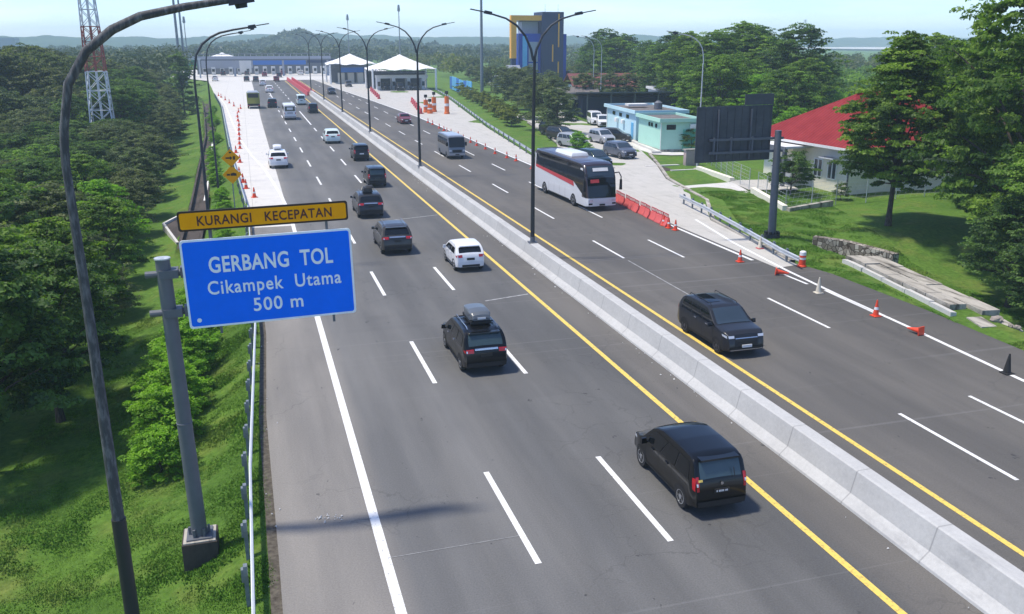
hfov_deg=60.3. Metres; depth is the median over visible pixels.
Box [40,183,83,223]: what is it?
woodland tree
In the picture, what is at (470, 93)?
clipped shrub
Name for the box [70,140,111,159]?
woodland tree
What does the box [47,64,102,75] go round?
woodland tree
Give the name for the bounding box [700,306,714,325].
side window
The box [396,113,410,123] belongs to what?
sedan car
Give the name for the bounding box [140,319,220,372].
bright shrub
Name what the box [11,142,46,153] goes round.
woodland tree
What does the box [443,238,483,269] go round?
hatchback car
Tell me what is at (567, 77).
tiled roof house
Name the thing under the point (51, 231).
woodland tree
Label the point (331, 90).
sedan car
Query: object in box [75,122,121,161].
woodland tree
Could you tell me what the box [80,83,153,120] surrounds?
woodland tree
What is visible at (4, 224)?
woodland tree
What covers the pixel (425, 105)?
crash cushion
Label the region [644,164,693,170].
culvert
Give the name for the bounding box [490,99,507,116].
clipped shrub
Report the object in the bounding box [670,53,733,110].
broadleaf tree
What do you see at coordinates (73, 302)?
woodland tree
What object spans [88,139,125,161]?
woodland tree
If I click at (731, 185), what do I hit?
driveway
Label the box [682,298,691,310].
side window
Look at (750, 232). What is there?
guardrail
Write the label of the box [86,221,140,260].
woodland tree
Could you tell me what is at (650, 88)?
guard house
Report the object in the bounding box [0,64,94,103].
woodland tree
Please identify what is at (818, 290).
traffic cone
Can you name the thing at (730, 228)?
kerb
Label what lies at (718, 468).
rear window
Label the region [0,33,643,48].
hill
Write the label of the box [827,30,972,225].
tall tree
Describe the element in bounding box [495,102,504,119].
clipped shrub
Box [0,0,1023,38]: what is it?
sky
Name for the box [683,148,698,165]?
gate pillar
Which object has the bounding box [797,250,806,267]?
crash drum
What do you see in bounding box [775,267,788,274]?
traffic cone
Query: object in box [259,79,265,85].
people carrier
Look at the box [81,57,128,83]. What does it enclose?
woodland tree
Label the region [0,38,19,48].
distant block
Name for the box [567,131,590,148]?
bright shrub
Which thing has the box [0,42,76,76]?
woodland tree
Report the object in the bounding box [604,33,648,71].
broadleaf tree
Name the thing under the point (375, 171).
rear window
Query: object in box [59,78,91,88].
woodland tree
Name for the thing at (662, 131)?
service building
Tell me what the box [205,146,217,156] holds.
shrub
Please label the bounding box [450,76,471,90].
screen wall
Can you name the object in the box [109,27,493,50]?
knoll trees
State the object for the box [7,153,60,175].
woodland tree
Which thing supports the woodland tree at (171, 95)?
on the grass ground at (928, 234)
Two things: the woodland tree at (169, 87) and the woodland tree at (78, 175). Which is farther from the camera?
the woodland tree at (169, 87)
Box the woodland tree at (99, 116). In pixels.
[76,105,133,120]
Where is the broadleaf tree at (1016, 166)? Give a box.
[984,142,1023,253]
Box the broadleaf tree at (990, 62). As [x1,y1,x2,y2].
[938,48,1023,191]
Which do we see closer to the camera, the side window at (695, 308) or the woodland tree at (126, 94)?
the side window at (695, 308)
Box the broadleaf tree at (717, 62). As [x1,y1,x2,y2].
[677,54,754,115]
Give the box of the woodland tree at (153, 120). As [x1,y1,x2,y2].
[137,115,175,141]
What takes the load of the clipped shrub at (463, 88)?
on the grass ground at (928, 234)
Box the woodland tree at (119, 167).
[81,162,149,201]
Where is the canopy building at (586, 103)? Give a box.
[567,91,694,118]
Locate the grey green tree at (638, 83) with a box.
[625,72,656,91]
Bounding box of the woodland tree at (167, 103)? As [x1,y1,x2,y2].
[152,101,190,127]
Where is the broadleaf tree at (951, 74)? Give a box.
[910,40,1006,123]
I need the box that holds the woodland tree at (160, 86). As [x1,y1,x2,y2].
[152,81,169,88]
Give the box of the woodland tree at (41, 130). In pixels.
[19,121,56,144]
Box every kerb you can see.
[527,122,559,146]
[628,139,660,152]
[648,153,794,261]
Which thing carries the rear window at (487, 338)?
in the people carrier at (473, 336)
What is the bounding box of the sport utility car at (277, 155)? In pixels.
[266,144,288,167]
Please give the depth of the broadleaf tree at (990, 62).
73.15 m
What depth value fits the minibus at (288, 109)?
142.05 m
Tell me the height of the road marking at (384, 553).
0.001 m
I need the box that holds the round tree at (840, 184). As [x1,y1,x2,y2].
[831,182,851,199]
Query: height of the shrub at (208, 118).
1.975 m
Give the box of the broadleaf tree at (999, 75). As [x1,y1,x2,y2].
[925,67,1023,163]
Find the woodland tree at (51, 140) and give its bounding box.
[24,135,79,156]
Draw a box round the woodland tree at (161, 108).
[147,104,181,132]
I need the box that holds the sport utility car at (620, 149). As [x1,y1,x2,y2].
[603,140,636,158]
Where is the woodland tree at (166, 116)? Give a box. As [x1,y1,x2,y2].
[150,110,187,139]
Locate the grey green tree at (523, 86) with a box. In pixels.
[507,75,551,116]
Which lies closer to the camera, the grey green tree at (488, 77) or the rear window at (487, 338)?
the rear window at (487, 338)
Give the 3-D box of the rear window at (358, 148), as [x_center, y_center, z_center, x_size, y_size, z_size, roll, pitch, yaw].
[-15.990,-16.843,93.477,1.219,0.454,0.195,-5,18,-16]
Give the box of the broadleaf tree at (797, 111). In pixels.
[772,106,807,124]
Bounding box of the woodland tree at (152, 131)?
[134,128,176,153]
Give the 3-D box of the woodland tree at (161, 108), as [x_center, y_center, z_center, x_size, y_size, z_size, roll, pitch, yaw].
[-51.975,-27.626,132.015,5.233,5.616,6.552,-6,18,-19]
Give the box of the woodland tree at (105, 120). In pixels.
[96,118,130,161]
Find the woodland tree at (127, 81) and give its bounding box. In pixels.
[110,77,155,99]
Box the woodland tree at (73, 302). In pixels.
[0,237,136,422]
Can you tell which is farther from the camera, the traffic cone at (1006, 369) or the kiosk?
the kiosk
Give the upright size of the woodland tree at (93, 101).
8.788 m
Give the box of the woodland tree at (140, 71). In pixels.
[118,66,159,84]
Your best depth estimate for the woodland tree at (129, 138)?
94.21 m
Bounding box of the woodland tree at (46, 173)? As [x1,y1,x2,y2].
[17,170,60,182]
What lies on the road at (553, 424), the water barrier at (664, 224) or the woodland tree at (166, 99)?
the water barrier at (664, 224)
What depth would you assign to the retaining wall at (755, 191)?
70.78 m
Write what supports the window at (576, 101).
in the kiosk
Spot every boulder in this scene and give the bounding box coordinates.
[990,316,1000,322]
[1013,325,1021,329]
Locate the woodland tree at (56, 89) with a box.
[23,83,86,102]
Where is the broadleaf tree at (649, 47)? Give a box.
[626,41,666,76]
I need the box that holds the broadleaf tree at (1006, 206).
[957,192,1023,307]
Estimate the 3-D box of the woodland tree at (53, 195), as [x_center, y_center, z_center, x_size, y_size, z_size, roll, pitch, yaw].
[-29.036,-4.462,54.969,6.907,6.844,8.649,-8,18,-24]
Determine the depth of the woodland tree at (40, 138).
98.43 m
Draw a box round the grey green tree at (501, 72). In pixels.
[487,66,519,99]
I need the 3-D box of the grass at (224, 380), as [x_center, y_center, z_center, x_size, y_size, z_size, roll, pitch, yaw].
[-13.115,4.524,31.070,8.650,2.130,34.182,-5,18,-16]
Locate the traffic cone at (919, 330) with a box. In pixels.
[907,326,924,335]
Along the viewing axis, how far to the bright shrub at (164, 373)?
32.34 m
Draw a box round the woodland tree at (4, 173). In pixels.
[0,164,32,225]
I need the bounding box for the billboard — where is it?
[694,93,783,238]
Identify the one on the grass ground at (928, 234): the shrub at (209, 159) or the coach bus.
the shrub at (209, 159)
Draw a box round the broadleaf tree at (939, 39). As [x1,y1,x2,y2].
[879,32,967,110]
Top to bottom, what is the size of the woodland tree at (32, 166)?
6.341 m
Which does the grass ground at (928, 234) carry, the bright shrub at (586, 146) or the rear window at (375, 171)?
the bright shrub at (586, 146)
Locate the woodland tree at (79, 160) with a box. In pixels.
[44,153,116,193]
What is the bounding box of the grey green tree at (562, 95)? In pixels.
[535,87,582,126]
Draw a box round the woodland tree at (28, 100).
[0,94,60,117]
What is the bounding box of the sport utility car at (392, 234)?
[371,218,411,252]
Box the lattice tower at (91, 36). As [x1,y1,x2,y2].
[77,0,114,122]
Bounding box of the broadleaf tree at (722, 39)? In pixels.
[670,29,755,108]
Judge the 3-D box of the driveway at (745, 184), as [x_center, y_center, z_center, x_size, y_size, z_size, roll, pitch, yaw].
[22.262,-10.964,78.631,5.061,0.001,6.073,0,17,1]
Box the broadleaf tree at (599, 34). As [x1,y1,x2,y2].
[572,28,627,72]
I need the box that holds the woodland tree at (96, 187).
[76,178,152,253]
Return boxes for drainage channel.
[842,255,1022,331]
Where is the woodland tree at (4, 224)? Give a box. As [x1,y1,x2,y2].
[0,221,10,228]
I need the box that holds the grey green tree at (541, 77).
[528,76,557,102]
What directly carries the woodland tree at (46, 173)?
on the grass ground at (928, 234)
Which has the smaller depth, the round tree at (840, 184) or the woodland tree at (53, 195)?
the woodland tree at (53, 195)
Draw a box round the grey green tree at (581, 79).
[570,72,603,94]
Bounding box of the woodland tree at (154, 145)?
[131,133,166,159]
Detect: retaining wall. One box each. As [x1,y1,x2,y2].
[696,166,733,181]
[750,187,787,210]
[786,200,833,211]
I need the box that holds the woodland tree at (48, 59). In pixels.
[0,50,93,93]
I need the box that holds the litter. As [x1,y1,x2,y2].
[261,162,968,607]
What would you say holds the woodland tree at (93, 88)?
on the grass ground at (928, 234)
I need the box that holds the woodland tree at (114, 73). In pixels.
[82,66,135,82]
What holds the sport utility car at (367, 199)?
on the road at (553, 424)
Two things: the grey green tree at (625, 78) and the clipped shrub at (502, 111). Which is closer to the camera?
the clipped shrub at (502, 111)
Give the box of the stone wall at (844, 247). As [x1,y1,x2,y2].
[812,235,898,262]
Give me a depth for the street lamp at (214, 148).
78.91 m
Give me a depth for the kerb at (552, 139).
114.64 m
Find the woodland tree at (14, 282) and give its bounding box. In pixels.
[0,235,87,423]
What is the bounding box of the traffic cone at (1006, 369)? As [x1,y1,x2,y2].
[999,354,1014,374]
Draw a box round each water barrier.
[616,190,619,202]
[618,192,624,204]
[623,194,629,207]
[627,197,634,209]
[632,199,639,212]
[638,201,645,214]
[643,204,650,217]
[648,207,656,220]
[654,209,662,223]
[660,212,670,226]
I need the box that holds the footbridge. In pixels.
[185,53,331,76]
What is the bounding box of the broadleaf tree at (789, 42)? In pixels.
[757,22,852,108]
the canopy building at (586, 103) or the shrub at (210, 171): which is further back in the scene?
the canopy building at (586, 103)
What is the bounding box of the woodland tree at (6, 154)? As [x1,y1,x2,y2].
[0,147,36,166]
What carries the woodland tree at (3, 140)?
on the grass ground at (928, 234)
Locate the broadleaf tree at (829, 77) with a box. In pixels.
[802,56,841,102]
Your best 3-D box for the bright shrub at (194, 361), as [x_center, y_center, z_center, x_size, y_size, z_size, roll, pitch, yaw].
[-13.330,2.666,34.590,3.300,2.631,3.228,9,19,29]
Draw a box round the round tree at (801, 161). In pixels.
[759,150,821,193]
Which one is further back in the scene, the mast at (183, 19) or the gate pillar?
the mast at (183, 19)
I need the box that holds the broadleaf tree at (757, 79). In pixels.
[731,73,798,118]
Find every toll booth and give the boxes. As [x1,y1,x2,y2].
[331,65,366,82]
[368,71,427,89]
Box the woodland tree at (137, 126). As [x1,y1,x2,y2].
[82,119,154,145]
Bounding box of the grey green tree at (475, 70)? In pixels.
[469,65,488,81]
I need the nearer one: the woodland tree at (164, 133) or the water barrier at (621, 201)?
the water barrier at (621, 201)
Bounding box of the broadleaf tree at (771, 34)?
[735,25,785,85]
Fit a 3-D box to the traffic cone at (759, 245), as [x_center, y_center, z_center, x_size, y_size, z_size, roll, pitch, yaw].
[15.306,-3.972,54.283,0.380,0.750,0.380,-5,18,-16]
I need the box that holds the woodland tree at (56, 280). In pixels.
[19,241,79,312]
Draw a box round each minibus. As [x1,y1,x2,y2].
[282,102,295,119]
[438,131,466,157]
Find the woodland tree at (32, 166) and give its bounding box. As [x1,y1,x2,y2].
[0,155,60,185]
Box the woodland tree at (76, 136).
[42,130,93,153]
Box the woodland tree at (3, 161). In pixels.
[0,159,42,183]
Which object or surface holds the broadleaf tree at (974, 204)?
on the grass ground at (928, 234)
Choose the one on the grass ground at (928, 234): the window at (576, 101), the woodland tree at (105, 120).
the woodland tree at (105, 120)
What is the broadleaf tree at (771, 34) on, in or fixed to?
on the grass ground at (928, 234)
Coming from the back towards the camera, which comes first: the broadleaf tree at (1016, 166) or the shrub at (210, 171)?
the shrub at (210, 171)
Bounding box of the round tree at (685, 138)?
[679,129,695,146]
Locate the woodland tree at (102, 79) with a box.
[84,74,116,86]
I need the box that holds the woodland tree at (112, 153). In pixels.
[102,144,135,165]
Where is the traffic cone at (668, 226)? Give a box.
[665,218,671,228]
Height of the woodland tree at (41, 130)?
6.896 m
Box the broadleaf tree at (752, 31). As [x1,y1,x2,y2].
[704,21,779,69]
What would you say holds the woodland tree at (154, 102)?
on the grass ground at (928, 234)
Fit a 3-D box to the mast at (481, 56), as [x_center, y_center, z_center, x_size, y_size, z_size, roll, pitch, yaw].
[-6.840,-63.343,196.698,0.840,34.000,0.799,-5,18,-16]
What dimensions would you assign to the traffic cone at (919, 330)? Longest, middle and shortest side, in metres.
0.720 x 0.380 x 0.380 m
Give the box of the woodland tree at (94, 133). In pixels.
[79,123,143,148]
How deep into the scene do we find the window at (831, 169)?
75.32 m
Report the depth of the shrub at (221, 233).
57.83 m
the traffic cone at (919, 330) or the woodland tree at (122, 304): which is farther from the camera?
the woodland tree at (122, 304)
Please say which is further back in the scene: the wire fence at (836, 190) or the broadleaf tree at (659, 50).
the broadleaf tree at (659, 50)
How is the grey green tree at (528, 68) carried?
on the grass ground at (928, 234)
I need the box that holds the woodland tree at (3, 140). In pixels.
[0,136,16,151]
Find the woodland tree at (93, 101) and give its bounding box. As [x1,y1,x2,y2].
[81,87,114,104]
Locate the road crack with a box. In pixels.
[388,215,688,557]
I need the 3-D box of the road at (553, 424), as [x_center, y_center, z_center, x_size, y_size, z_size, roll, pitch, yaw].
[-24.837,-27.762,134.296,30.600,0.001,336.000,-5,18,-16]
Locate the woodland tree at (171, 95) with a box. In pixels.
[154,87,188,119]
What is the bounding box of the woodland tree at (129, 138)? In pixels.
[111,131,160,166]
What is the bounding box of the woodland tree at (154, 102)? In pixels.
[132,98,170,122]
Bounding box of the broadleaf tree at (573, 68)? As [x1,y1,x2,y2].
[565,61,592,76]
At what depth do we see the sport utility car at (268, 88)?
217.16 m
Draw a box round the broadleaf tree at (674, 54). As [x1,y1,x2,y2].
[651,31,715,101]
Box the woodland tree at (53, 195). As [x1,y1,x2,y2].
[0,180,101,241]
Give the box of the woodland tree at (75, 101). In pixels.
[47,94,98,132]
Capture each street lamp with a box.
[59,0,254,613]
[193,23,268,237]
[205,30,250,188]
[292,33,319,90]
[303,32,337,98]
[316,30,359,111]
[337,27,393,132]
[376,21,454,166]
[470,9,595,243]
[573,35,593,83]
[585,36,601,88]
[667,31,703,168]
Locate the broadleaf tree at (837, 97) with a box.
[813,81,848,108]
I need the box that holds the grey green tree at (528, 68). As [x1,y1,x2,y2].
[512,65,541,90]
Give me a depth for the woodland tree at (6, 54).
128.71 m
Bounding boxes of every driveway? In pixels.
[679,182,747,192]
[730,179,798,189]
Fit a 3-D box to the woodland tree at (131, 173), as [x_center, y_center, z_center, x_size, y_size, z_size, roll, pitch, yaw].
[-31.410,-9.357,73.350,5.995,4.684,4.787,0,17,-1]
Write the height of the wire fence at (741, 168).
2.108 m
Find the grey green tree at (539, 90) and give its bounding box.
[512,83,565,121]
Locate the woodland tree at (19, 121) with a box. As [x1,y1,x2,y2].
[0,115,54,136]
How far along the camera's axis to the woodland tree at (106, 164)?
81.77 m
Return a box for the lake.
[802,47,1008,48]
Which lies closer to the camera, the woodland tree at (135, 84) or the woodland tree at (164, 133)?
the woodland tree at (164, 133)
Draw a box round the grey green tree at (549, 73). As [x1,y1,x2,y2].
[539,70,565,86]
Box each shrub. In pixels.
[118,423,199,487]
[119,383,207,451]
[123,342,214,401]
[130,359,215,425]
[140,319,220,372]
[158,314,227,353]
[175,286,185,299]
[175,293,214,336]
[204,150,219,158]
[204,155,220,166]
[205,114,213,121]
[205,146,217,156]
[206,166,223,180]
[207,161,221,172]
[207,172,225,185]
[209,133,223,143]
[209,188,230,203]
[210,117,221,126]
[212,200,237,208]
[213,228,238,237]
[215,186,228,197]
[451,82,463,94]
[458,84,467,94]
[462,86,475,99]
[465,87,481,101]
[471,92,480,103]
[472,91,487,105]
[477,93,491,105]
[482,97,491,109]
[483,96,499,114]
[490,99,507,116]
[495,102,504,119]
[498,104,516,122]
[503,106,523,125]
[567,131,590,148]
[581,142,593,147]
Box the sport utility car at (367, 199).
[350,185,383,216]
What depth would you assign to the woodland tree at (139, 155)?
81.14 m
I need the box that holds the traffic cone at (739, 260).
[736,250,743,262]
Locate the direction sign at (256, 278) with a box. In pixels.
[145,200,355,571]
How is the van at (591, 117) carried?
on the concrete road at (652, 186)
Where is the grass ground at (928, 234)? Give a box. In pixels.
[0,48,1023,613]
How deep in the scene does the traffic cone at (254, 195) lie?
71.97 m
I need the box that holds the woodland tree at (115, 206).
[63,195,154,264]
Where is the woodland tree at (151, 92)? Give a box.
[103,84,163,125]
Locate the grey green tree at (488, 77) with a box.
[474,65,501,90]
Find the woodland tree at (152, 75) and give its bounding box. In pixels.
[124,68,158,80]
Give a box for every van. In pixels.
[296,94,305,104]
[382,82,389,89]
[395,82,403,90]
[587,110,600,124]
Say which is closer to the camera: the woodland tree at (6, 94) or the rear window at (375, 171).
the rear window at (375, 171)
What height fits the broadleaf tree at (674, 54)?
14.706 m
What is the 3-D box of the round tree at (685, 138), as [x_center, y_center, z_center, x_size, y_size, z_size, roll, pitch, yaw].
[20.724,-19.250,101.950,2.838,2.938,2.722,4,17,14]
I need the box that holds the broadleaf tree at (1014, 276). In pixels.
[993,227,1023,308]
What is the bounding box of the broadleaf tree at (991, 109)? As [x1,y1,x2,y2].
[939,77,1023,191]
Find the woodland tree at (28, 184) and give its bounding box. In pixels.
[0,180,63,223]
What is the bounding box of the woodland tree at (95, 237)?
[41,227,115,259]
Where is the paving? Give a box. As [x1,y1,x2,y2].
[626,140,683,154]
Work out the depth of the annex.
254.67 m
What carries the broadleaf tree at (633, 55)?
on the grass ground at (928, 234)
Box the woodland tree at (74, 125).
[47,119,97,132]
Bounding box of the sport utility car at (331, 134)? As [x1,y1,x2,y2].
[323,128,339,142]
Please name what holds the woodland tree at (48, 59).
on the grass ground at (928, 234)
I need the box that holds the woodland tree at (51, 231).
[10,216,140,350]
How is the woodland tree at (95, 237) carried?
on the grass ground at (928, 234)
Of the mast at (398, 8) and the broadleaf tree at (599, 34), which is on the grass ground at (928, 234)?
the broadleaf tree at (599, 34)
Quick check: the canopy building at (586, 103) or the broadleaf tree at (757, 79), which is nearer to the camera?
the broadleaf tree at (757, 79)
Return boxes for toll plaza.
[190,59,385,80]
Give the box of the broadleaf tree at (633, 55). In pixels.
[621,40,654,72]
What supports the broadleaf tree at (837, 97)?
on the grass ground at (928, 234)
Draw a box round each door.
[631,122,633,139]
[682,129,695,150]
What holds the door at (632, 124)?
in the service building at (623, 117)
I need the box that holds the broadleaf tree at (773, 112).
[726,92,778,123]
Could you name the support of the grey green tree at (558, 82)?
on the grass ground at (928, 234)
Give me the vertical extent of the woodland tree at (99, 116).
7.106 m
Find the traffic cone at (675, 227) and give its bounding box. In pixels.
[671,220,678,230]
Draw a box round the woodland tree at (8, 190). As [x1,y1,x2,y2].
[0,177,45,226]
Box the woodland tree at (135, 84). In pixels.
[129,81,160,121]
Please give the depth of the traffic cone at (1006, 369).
33.81 m
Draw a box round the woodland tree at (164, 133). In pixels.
[144,125,173,147]
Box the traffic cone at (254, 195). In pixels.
[252,187,256,197]
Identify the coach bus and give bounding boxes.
[535,147,621,206]
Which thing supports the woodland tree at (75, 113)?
on the grass ground at (928, 234)
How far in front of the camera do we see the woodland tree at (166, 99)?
146.49 m
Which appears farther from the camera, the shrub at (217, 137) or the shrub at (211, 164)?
the shrub at (217, 137)
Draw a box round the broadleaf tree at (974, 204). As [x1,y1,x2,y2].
[959,190,1023,291]
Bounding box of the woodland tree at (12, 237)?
[0,225,69,316]
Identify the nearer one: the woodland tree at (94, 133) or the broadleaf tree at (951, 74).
the broadleaf tree at (951, 74)
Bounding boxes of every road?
[209,80,290,227]
[251,80,1023,613]
[315,79,795,267]
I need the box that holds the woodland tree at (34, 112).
[0,106,59,132]
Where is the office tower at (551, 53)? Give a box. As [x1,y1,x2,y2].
[510,12,566,80]
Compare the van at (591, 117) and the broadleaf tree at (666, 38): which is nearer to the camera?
the van at (591, 117)
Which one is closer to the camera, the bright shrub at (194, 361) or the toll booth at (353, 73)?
the bright shrub at (194, 361)
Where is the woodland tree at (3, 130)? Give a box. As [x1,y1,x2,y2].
[0,126,30,148]
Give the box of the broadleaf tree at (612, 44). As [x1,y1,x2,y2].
[589,37,640,72]
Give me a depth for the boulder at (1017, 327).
39.38 m
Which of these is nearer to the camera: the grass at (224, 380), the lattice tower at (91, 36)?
the grass at (224, 380)
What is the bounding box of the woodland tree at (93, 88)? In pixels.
[81,82,118,102]
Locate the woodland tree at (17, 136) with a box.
[0,130,36,149]
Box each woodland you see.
[0,42,615,62]
[5,43,198,84]
[376,51,928,77]
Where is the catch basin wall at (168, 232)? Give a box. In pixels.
[162,216,178,244]
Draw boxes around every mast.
[172,0,180,71]
[177,0,187,83]
[182,16,189,77]
[346,14,349,64]
[397,5,400,70]
[480,0,483,91]
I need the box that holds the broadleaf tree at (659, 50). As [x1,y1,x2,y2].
[634,42,687,91]
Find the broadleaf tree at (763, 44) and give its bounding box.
[740,36,797,100]
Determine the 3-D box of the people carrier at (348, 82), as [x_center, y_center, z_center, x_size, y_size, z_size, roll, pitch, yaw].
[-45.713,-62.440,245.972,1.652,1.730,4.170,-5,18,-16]
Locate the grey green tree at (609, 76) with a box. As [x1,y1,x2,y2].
[597,71,628,91]
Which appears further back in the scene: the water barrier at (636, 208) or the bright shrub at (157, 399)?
the water barrier at (636, 208)
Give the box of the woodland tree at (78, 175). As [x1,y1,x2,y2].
[50,173,89,193]
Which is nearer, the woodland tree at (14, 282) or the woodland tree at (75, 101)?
the woodland tree at (14, 282)
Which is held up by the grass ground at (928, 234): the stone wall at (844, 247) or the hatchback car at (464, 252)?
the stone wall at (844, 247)
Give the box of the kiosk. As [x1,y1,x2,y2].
[558,87,600,115]
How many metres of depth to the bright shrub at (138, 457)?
28.09 m
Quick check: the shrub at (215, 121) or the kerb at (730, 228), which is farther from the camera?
the shrub at (215, 121)
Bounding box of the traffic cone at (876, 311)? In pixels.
[870,300,881,316]
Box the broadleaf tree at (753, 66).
[682,53,771,106]
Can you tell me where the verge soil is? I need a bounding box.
[248,227,282,613]
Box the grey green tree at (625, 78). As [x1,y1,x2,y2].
[609,72,640,91]
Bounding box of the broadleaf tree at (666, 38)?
[640,31,698,81]
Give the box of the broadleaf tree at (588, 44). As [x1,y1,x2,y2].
[575,38,611,69]
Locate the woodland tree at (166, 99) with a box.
[145,97,178,114]
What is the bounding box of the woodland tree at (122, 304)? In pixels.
[94,262,144,317]
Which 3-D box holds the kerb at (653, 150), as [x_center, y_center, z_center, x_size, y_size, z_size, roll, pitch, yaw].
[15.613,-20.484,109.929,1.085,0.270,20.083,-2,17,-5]
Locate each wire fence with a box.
[711,162,750,185]
[757,173,952,205]
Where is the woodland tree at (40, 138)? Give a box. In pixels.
[38,131,87,140]
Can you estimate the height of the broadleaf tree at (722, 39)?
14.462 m
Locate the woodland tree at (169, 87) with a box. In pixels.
[162,85,186,109]
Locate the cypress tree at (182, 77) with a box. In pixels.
[166,51,201,114]
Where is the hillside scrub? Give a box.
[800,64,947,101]
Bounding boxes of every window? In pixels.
[284,106,294,110]
[356,146,366,150]
[370,169,383,174]
[445,320,454,331]
[451,326,458,338]
[456,331,462,346]
[468,332,502,346]
[571,100,577,109]
[646,431,667,451]
[660,443,678,465]
[667,125,675,129]
[675,453,689,478]
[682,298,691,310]
[692,302,701,317]
[698,457,740,479]
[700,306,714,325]
[813,157,822,176]
[826,160,836,179]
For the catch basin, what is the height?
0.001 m
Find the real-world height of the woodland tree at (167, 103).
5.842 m
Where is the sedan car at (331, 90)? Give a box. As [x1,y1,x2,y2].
[327,88,335,93]
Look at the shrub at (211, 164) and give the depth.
92.46 m
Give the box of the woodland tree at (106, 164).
[73,160,114,185]
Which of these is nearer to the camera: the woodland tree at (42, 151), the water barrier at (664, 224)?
the water barrier at (664, 224)
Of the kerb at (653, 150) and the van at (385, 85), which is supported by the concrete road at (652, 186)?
the van at (385, 85)
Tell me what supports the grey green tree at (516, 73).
on the grass ground at (928, 234)
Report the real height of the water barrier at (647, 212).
0.890 m
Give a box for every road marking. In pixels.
[218,83,1023,613]
[285,81,1023,613]
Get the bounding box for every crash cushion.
[423,95,427,112]
[427,99,432,113]
[432,92,436,111]
[444,91,449,113]
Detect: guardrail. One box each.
[214,93,245,206]
[241,205,255,613]
[437,89,530,152]
[679,194,799,261]
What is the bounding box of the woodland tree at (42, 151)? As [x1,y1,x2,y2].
[12,144,84,162]
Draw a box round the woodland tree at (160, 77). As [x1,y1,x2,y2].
[140,68,166,82]
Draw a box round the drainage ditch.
[177,101,214,248]
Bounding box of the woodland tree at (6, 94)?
[0,86,32,116]
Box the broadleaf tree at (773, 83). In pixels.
[757,66,827,120]
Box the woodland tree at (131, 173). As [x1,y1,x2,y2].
[108,167,177,207]
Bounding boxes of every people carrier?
[212,75,217,80]
[253,76,258,81]
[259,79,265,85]
[267,98,276,107]
[273,76,278,80]
[307,103,317,112]
[345,80,351,86]
[349,143,368,160]
[361,165,386,185]
[409,83,416,89]
[441,303,506,369]
[538,121,560,133]
[545,125,571,138]
[556,132,588,145]
[578,148,612,164]
[588,128,614,143]
[596,114,606,126]
[601,127,631,140]
[635,421,745,508]
[678,290,763,352]
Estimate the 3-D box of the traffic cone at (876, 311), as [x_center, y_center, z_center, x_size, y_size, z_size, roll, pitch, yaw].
[16.944,0.049,40.933,0.380,0.780,0.380,-5,18,-16]
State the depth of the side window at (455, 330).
34.75 m
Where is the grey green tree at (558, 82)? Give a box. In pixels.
[535,75,579,114]
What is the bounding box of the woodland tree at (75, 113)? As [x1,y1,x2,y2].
[49,104,99,121]
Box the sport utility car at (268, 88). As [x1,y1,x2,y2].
[265,85,272,92]
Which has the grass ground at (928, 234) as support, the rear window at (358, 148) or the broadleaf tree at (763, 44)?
the broadleaf tree at (763, 44)
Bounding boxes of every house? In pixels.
[563,73,642,91]
[646,86,675,95]
[763,92,980,194]
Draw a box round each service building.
[604,101,688,140]
[635,112,695,151]
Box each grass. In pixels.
[0,317,276,613]
[700,190,1023,349]
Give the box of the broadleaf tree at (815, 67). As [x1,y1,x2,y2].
[774,57,841,108]
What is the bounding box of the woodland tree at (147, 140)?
[131,134,190,171]
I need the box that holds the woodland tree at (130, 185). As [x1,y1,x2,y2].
[104,176,158,235]
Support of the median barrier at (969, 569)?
on the road at (553, 424)
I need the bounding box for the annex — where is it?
[490,65,521,86]
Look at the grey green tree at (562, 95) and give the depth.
119.39 m
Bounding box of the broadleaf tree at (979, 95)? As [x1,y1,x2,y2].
[896,0,1023,264]
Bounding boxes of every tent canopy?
[325,54,376,83]
[364,54,436,89]
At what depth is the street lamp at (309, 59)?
207.46 m
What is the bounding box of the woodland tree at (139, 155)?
[116,147,168,195]
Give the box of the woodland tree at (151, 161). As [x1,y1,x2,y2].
[129,159,170,185]
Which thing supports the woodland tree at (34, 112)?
on the grass ground at (928, 234)
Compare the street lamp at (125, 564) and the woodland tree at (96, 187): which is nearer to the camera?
the street lamp at (125, 564)
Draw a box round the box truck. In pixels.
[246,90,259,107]
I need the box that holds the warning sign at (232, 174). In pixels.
[221,147,241,207]
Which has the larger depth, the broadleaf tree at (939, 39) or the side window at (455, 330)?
the broadleaf tree at (939, 39)
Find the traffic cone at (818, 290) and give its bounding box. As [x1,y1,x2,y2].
[813,277,823,293]
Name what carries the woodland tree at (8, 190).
on the grass ground at (928, 234)
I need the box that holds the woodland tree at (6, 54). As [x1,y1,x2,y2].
[0,47,40,93]
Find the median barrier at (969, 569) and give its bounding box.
[309,91,1023,613]
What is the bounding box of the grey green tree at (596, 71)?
[583,69,600,75]
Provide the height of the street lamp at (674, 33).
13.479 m
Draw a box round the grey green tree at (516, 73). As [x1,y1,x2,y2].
[497,66,531,108]
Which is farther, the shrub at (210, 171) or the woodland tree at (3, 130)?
the woodland tree at (3, 130)
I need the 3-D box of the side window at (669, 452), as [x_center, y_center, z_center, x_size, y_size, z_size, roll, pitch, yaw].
[4.402,4.055,24.608,0.080,0.470,0.952,-5,18,-16]
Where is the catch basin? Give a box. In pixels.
[166,219,203,241]
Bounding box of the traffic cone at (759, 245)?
[756,237,763,248]
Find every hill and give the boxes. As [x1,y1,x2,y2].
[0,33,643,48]
[572,34,1000,46]

